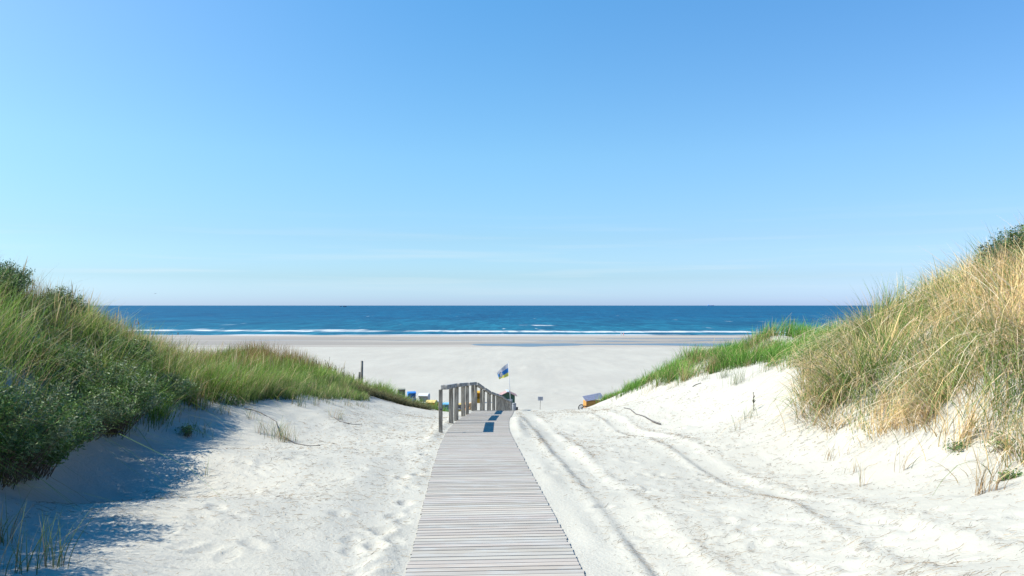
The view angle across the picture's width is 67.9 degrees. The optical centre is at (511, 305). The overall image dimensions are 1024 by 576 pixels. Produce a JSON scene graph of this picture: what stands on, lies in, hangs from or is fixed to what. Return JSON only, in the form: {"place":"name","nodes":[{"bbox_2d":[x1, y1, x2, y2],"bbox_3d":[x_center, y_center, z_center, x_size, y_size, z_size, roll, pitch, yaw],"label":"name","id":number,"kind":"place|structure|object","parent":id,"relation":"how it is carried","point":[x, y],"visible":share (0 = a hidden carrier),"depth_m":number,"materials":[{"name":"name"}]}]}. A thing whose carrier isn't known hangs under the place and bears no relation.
{"place":"outdoors","nodes":[
{"label":"outdoors","id":0,"kind":"place"},
{"bbox_2d":[397,340,561,340],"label":"tidal pool","id":1,"kind":"structure","parent":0,"point":[476,340],"depth_m":341.78,"materials":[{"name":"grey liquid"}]},
{"bbox_2d":[87,306,903,334],"bbox_3d":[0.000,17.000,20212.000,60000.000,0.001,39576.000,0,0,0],"label":"sea","id":2,"kind":"structure","parent":0,"point":[466,320],"depth_m":903.53,"materials":[{"name":"liquid"}]},
{"bbox_2d":[0,309,1023,575],"bbox_3d":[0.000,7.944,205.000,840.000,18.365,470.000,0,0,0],"label":"sand","id":3,"kind":"structure","parent":0,"point":[558,379],"depth_m":9.76,"materials":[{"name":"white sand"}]},
{"bbox_2d":[0,266,29,297],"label":"shrub","id":4,"kind":"object","parent":3,"relation":"on","point":[8,277],"visible":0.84,"depth_m":12.61,"materials":[{"name":"green plant"}]},
{"bbox_2d":[0,484,34,545],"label":"grass tuft","id":5,"kind":"object","parent":3,"relation":"on","point":[1,539],"visible":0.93,"depth_m":6.07,"materials":[{"name":"green plant"}]},
{"bbox_2d":[0,360,35,432],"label":"shrub","id":6,"kind":"object","parent":3,"relation":"on","point":[9,409],"visible":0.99,"depth_m":6.51,"materials":[{"name":"green plant"}]},
{"bbox_2d":[0,259,37,293],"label":"shrub","id":7,"kind":"object","parent":3,"relation":"on","point":[24,275],"visible":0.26,"depth_m":13.69,"materials":[{"name":"green plant"}]},
{"bbox_2d":[0,370,94,487],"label":"shrub","id":8,"kind":"object","parent":3,"relation":"on","point":[61,429],"visible":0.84,"depth_m":7.68,"materials":[{"name":"green plant"}]},
{"bbox_2d":[0,504,99,575],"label":"grass tuft","id":9,"kind":"object","parent":3,"relation":"on","point":[26,558],"visible":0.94,"depth_m":5.45,"materials":[{"name":"green plant"}]},
{"bbox_2d":[41,286,69,301],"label":"shrub","id":10,"kind":"object","parent":3,"relation":"on","point":[47,294],"visible":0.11,"depth_m":15.35,"materials":[{"name":"green plant"}]},
{"bbox_2d":[14,338,96,382],"bbox_3d":[-7.067,0.837,11.607,1.264,0.668,1.250,0,0,-43],"label":"shrub","id":11,"kind":"object","parent":3,"relation":"on","point":[61,359],"visible":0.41,"depth_m":11.50,"materials":[{"name":"green plant"}]},
{"bbox_2d":[1,394,112,481],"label":"shrub","id":12,"kind":"object","parent":3,"relation":"on","point":[62,452],"visible":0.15,"depth_m":8.78,"materials":[{"name":"green plant"}]},
{"bbox_2d":[34,287,87,322],"bbox_3d":[-8.888,0.009,14.858,0.988,0.800,0.868,0,0,-11],"label":"shrub","id":13,"kind":"object","parent":3,"relation":"on","point":[61,295],"visible":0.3,"depth_m":14.84,"materials":[{"name":"green plant"}]},
{"bbox_2d":[38,505,102,567],"bbox_3d":[-3.375,1.738,5.723,0.367,0.456,0.529,0,0,11],"label":"grass tuft","id":14,"kind":"object","parent":3,"relation":"on","point":[60,551],"visible":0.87,"depth_m":5.63,"materials":[{"name":"green plant"}]},
{"bbox_2d":[26,379,140,443],"bbox_3d":[-5.835,1.383,10.110,1.708,0.888,1.679,0,0,0],"label":"shrub","id":15,"kind":"object","parent":3,"relation":"on","point":[124,403],"visible":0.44,"depth_m":10.13,"materials":[{"name":"green plant"}]},
{"bbox_2d":[36,352,172,437],"bbox_3d":[-6.059,1.310,11.296,1.889,1.253,1.871,0,0,0],"label":"shrub","id":16,"kind":"object","parent":3,"relation":"on","point":[142,394],"visible":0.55,"depth_m":11.21,"materials":[{"name":"green plant"}]},
{"bbox_2d":[81,333,157,368],"bbox_3d":[-7.379,0.876,14.181,1.409,0.721,1.443,0,0,0],"label":"shrub","id":17,"kind":"object","parent":3,"relation":"on","point":[133,352],"visible":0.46,"depth_m":14.02,"materials":[{"name":"green plant"}]},
{"bbox_2d":[103,375,164,417],"bbox_3d":[-6.518,1.502,12.536,1.525,0.810,1.493,0,0,0],"label":"shrub","id":18,"kind":"object","parent":3,"relation":"on","point":[147,387],"visible":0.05,"depth_m":12.63,"materials":[{"name":"green plant"}]},
{"bbox_2d":[149,371,203,403],"bbox_3d":[-6.625,1.593,14.605,1.239,0.648,1.285,0,0,0],"label":"shrub","id":19,"kind":"object","parent":3,"relation":"on","point":[181,383],"visible":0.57,"depth_m":14.51,"materials":[{"name":"green plant"}]},
{"bbox_2d":[175,423,195,437],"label":"leafy plant","id":20,"kind":"object","parent":3,"relation":"on","point":[186,431],"visible":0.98,"depth_m":13.65,"materials":[{"name":"green plant"}]},
{"bbox_2d":[179,407,215,437],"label":"grass tuft","id":21,"kind":"object","parent":3,"relation":"on","point":[198,426],"visible":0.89,"depth_m":13.99,"materials":[{"name":"green plant"}]},
{"bbox_2d":[213,401,231,414],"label":"grass tuft","id":22,"kind":"object","parent":3,"relation":"on","point":[225,408],"visible":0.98,"depth_m":15.44,"materials":[{"name":"green plant"}]},
{"bbox_2d":[0,254,453,540],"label":"marram grass","id":23,"kind":"structure","parent":3,"relation":"on","point":[245,374],"depth_m":15.19,"materials":[{"name":"green plant"}]},
{"bbox_2d":[223,396,243,405],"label":"leafy plant","id":24,"kind":"object","parent":3,"relation":"on","point":[237,402],"visible":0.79,"depth_m":16.59,"materials":[{"name":"green plant"}]},
{"bbox_2d":[254,416,270,437],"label":"grass tuft","id":25,"kind":"object","parent":3,"relation":"on","point":[263,426],"visible":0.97,"depth_m":14.69,"materials":[{"name":"green plant"}]},
{"bbox_2d":[257,416,288,439],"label":"grass tuft","id":26,"kind":"object","parent":3,"relation":"on","point":[275,436],"visible":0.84,"depth_m":14.59,"materials":[{"name":"green plant"}]},
{"bbox_2d":[245,408,319,445],"bbox_3d":[-4.592,2.400,15.186,0.362,0.384,3.370,0,0,-38],"label":"root","id":27,"kind":"object","parent":3,"relation":"on","point":[278,429],"visible":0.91,"depth_m":15.38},
{"bbox_2d":[265,422,301,441],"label":"grass tuft","id":28,"kind":"object","parent":3,"relation":"on","point":[280,431],"visible":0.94,"depth_m":14.36,"materials":[{"name":"green plant"}]},
{"bbox_2d":[291,391,309,407],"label":"grass tuft","id":29,"kind":"object","parent":3,"relation":"on","point":[298,400],"visible":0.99,"depth_m":17.97,"materials":[{"name":"green plant"}]},
{"bbox_2d":[317,390,336,403],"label":"grass tuft","id":30,"kind":"object","parent":3,"relation":"on","point":[328,402],"visible":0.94,"depth_m":19.93,"materials":[{"name":"green plant"}]},
{"bbox_2d":[327,404,344,419],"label":"grass tuft","id":31,"kind":"object","parent":3,"relation":"on","point":[336,415],"visible":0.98,"depth_m":17.39,"materials":[{"name":"beige plant"}]},
{"bbox_2d":[360,361,362,381],"bbox_3d":[-6.524,3.200,33.000,0.124,1.573,0.110,0,0,0],"label":"wooden post","id":32,"kind":"object","parent":3,"relation":"on","point":[361,375],"visible":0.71,"depth_m":32.96,"materials":[{"name":"grey wood"}]},
{"bbox_2d":[397,387,404,396],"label":"beach chair","id":33,"kind":"object","parent":3,"relation":"on","point":[401,390],"visible":0.4,"depth_m":105.89,"materials":[{"name":"green wicker"}]},
{"bbox_2d":[407,391,415,400],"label":"beach chair","id":34,"kind":"object","parent":3,"relation":"on","point":[413,393],"visible":0.49,"depth_m":101.99,"materials":[{"name":"blue fabric"}]},
{"bbox_2d":[418,393,429,402],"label":"beach chair","id":35,"kind":"object","parent":3,"relation":"on","point":[425,396],"visible":0.42,"depth_m":97.06,"materials":[{"name":"white wicker"}]},
{"bbox_2d":[426,400,437,406],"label":"beach chair","id":36,"kind":"object","parent":3,"relation":"on","point":[433,401],"visible":0.36,"depth_m":85.92,"materials":[{"name":"yellow fabric"}]},
{"bbox_2d":[443,402,448,411],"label":"beach chair","id":37,"kind":"object","parent":3,"relation":"on","point":[447,405],"visible":0.14,"depth_m":86.28,"materials":[{"name":"blue fabric"}]},
{"bbox_2d":[477,391,479,402],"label":"beach chair","id":38,"kind":"object","parent":3,"relation":"on","point":[478,396],"visible":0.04,"depth_m":101.32,"materials":[{"name":"yellow fabric"}]},
{"bbox_2d":[405,410,584,575],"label":"boardwalk","id":39,"kind":"structure","parent":3,"relation":"on","point":[486,510],"depth_m":7.99,"materials":[{"name":"grey wood"}]},
{"bbox_2d":[439,382,510,432],"bbox_3d":[-0.745,6.613,48.470,0.451,9.748,63.962,0,0,1],"label":"wooden handrail","id":40,"kind":"object","parent":39,"relation":"attached to","point":[503,403],"visible":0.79,"depth_m":24.10,"materials":[{"name":"grey wood"}]},
{"bbox_2d":[499,390,516,402],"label":"beach hut","id":41,"kind":"object","parent":3,"relation":"on","point":[506,394],"visible":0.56,"depth_m":91.22,"materials":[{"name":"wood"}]},
{"bbox_2d":[508,364,511,409],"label":"flagpole","id":42,"kind":"object","parent":3,"relation":"on","point":[509,388],"visible":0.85,"depth_m":84.52,"materials":[{"name":"white metal"}]},
{"bbox_2d":[497,364,508,378],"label":"flag","id":43,"kind":"object","parent":42,"relation":"hanging from","point":[503,372],"visible":1,"depth_m":84.55,"materials":[{"name":"fabric"}]},
{"bbox_2d":[578,393,601,408],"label":"handcart","id":44,"kind":"object","parent":3,"relation":"on","point":[589,399],"visible":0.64,"depth_m":88.82,"materials":[{"name":"orange wood"}]},
{"bbox_2d":[472,343,740,346],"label":"tidal pool","id":45,"kind":"structure","parent":3,"relation":"on","point":[571,344],"depth_m":295.86,"materials":[{"name":"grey liquid"}]},
{"bbox_2d":[541,340,725,341],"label":"tidal pool","id":46,"kind":"structure","parent":3,"relation":"on","point":[645,341],"depth_m":329.01,"materials":[{"name":"grey liquid"}]},
{"bbox_2d":[624,407,660,424],"bbox_3d":[3.363,2.932,20.293,0.181,0.147,3.817,0,0,-5],"label":"driftwood","id":47,"kind":"object","parent":3,"relation":"on","point":[644,416],"visible":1,"depth_m":19.42,"materials":[{"name":"grey wood"}]},
{"bbox_2d":[716,366,731,378],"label":"grass tuft","id":48,"kind":"object","parent":3,"relation":"on","point":[724,373],"visible":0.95,"depth_m":21.19,"materials":[{"name":"plant"}]},
{"bbox_2d":[720,362,749,386],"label":"grass tuft","id":49,"kind":"object","parent":3,"relation":"on","point":[736,376],"visible":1,"depth_m":19.98,"materials":[{"name":"plant"}]},
{"bbox_2d":[743,403,757,419],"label":"grass tuft","id":50,"kind":"object","parent":3,"relation":"on","point":[749,412],"visible":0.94,"depth_m":15.50,"materials":[{"name":"plant"}]},
{"bbox_2d":[758,358,774,371],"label":"grass tuft","id":51,"kind":"object","parent":3,"relation":"on","point":[765,367],"visible":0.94,"depth_m":20.29,"materials":[{"name":"beige plant"}]},
{"bbox_2d":[591,259,977,403],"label":"marram grass","id":52,"kind":"structure","parent":3,"relation":"on","point":[732,355],"depth_m":24.39,"materials":[{"name":"green plant"}]},
{"bbox_2d":[823,436,860,460],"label":"grass tuft","id":53,"kind":"object","parent":3,"relation":"on","point":[828,455],"visible":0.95,"depth_m":11.17,"materials":[{"name":"beige plant"}]},
{"bbox_2d":[858,465,875,486],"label":"grass tuft","id":54,"kind":"object","parent":3,"relation":"on","point":[862,477],"visible":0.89,"depth_m":9.21,"materials":[{"name":"beige plant"}]},
{"bbox_2d":[718,213,1023,498],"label":"dry grass","id":55,"kind":"structure","parent":3,"relation":"on","point":[990,309],"depth_m":11.75,"materials":[{"name":"beige plant"}]},
{"bbox_2d":[894,444,920,471],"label":"grass tuft","id":56,"kind":"object","parent":3,"relation":"on","point":[905,460],"visible":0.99,"depth_m":9.33,"materials":[{"name":"beige plant"}]},
{"bbox_2d":[942,438,974,454],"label":"leafy plant","id":57,"kind":"object","parent":3,"relation":"on","point":[953,446],"visible":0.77,"depth_m":9.18,"materials":[{"name":"green plant"}]},
{"bbox_2d":[957,262,991,289],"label":"shrub","id":58,"kind":"object","parent":3,"relation":"on","point":[969,277],"visible":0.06,"depth_m":13.09,"materials":[{"name":"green plant"}]},
{"bbox_2d":[955,441,1023,495],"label":"grass tuft","id":59,"kind":"object","parent":3,"relation":"on","point":[982,484],"visible":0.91,"depth_m":6.89,"materials":[{"name":"beige plant"}]},
{"bbox_2d":[982,430,1012,452],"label":"leafy plant","id":60,"kind":"object","parent":3,"relation":"on","point":[996,442],"visible":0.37,"depth_m":8.60,"materials":[{"name":"green plant"}]},
{"bbox_2d":[974,224,1023,265],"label":"shrub","id":61,"kind":"object","parent":3,"relation":"on","point":[1011,237],"visible":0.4,"depth_m":12.88,"materials":[{"name":"green plant"}]},
{"bbox_2d":[993,466,1022,482],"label":"leafy plant","id":62,"kind":"object","parent":3,"relation":"on","point":[1014,475],"visible":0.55,"depth_m":7.19,"materials":[{"name":"green plant"}]},
{"bbox_2d":[0,0,1023,305],"label":"sky","id":63,"kind":"structure","parent":0,"point":[184,152],"materials":[{"name":"blue"}]},
{"bbox_2d":[603,338,755,338],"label":"tidal pool","id":64,"kind":"structure","parent":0,"point":[673,338],"depth_m":370.54,"materials":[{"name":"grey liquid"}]}
]}

